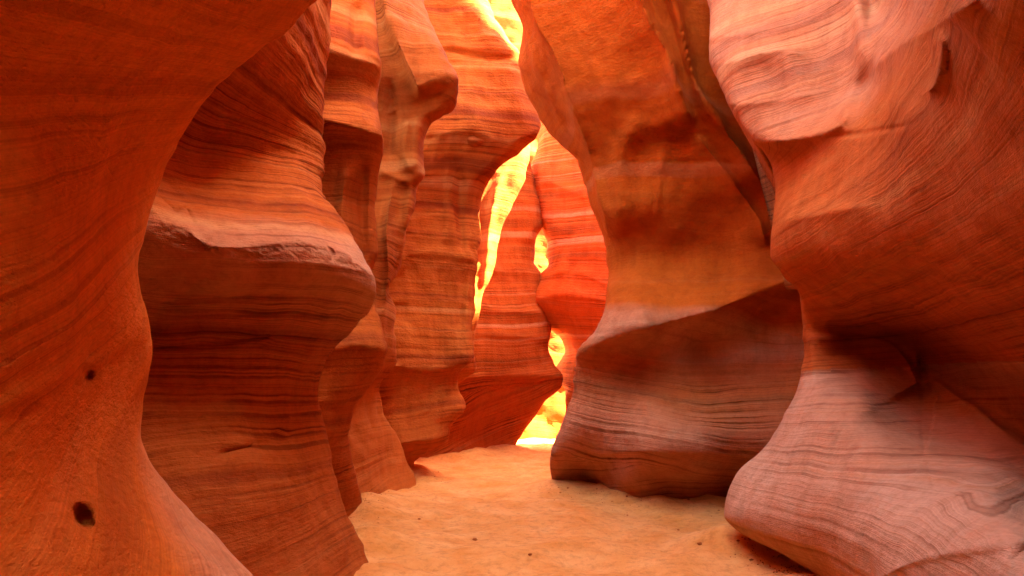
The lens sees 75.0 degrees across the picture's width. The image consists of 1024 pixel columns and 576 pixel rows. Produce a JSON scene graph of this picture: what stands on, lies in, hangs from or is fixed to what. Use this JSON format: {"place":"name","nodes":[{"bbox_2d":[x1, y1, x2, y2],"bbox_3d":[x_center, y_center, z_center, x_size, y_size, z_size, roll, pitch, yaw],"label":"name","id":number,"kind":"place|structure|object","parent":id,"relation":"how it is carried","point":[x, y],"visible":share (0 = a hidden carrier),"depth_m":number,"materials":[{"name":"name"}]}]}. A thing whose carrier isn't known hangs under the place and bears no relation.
{"place":"outdoors","nodes":[
{"label":"outdoors","id":0,"kind":"place"},
{"bbox_2d":[348,438,817,575],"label":"ground","id":1,"kind":"structure","parent":0,"point":[505,508],"depth_m":6.06,"materials":[{"name":"orange sand"}]},
{"bbox_2d":[0,0,316,575],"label":"rock wall","id":2,"kind":"structure","parent":1,"relation":"on","point":[101,102],"depth_m":1.69,"materials":[{"name":"stone"}]},
{"bbox_2d":[138,0,375,575],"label":"rock buttress","id":3,"kind":"object","parent":1,"relation":"on","point":[257,282],"visible":0.6,"depth_m":4.07,"materials":[{"name":"stone"}]},
{"bbox_2d":[318,0,386,516],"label":"rock rib","id":4,"kind":"object","parent":1,"relation":"on","point":[352,136],"visible":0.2,"depth_m":6.03,"materials":[{"name":"stone"}]},
{"bbox_2d":[348,0,458,493],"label":"rock rib","id":5,"kind":"object","parent":1,"relation":"on","point":[418,90],"visible":0.21,"depth_m":7.64,"materials":[{"name":"stone"}]},
{"bbox_2d":[379,0,540,469],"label":"rock buttress","id":6,"kind":"object","parent":1,"relation":"on","point":[483,131],"visible":0.41,"depth_m":9.47,"materials":[{"name":"stone"}]},
{"bbox_2d":[421,160,562,457],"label":"rock wall","id":7,"kind":"structure","parent":1,"relation":"on","point":[510,386],"depth_m":12.80,"materials":[{"name":"stone"}]},
{"bbox_2d":[458,143,530,382],"bbox_3d":[-1.303,-2.247,11.841,3.288,11.395,1.434,0,-8,0],"label":"rock rib","id":8,"kind":"object","parent":1,"relation":"on","point":[503,187],"visible":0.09,"depth_m":11.24,"materials":[{"name":"stone"}]},
{"bbox_2d":[488,0,565,438],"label":"rock wall","id":9,"kind":"structure","parent":1,"relation":"on","point":[546,422],"depth_m":16.32,"materials":[{"name":"stone"}]},
{"bbox_2d":[531,122,608,413],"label":"rock wall","id":10,"kind":"structure","parent":1,"relation":"on","point":[571,290],"depth_m":13.12,"materials":[{"name":"stone"}]},
{"bbox_2d":[511,0,803,498],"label":"rock fin","id":11,"kind":"object","parent":1,"relation":"on","point":[689,362],"visible":0.58,"depth_m":7.26,"materials":[{"name":"stone"}]},
{"bbox_2d":[707,0,1023,575],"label":"rock wall","id":12,"kind":"structure","parent":1,"relation":"on","point":[885,138],"depth_m":3.96,"materials":[{"name":"stone"}]},
{"bbox_2d":[362,471,806,572],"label":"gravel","id":13,"kind":"structure","parent":0,"point":[751,559],"depth_m":5.09,"materials":[{"name":"orange gravel"}]}
]}

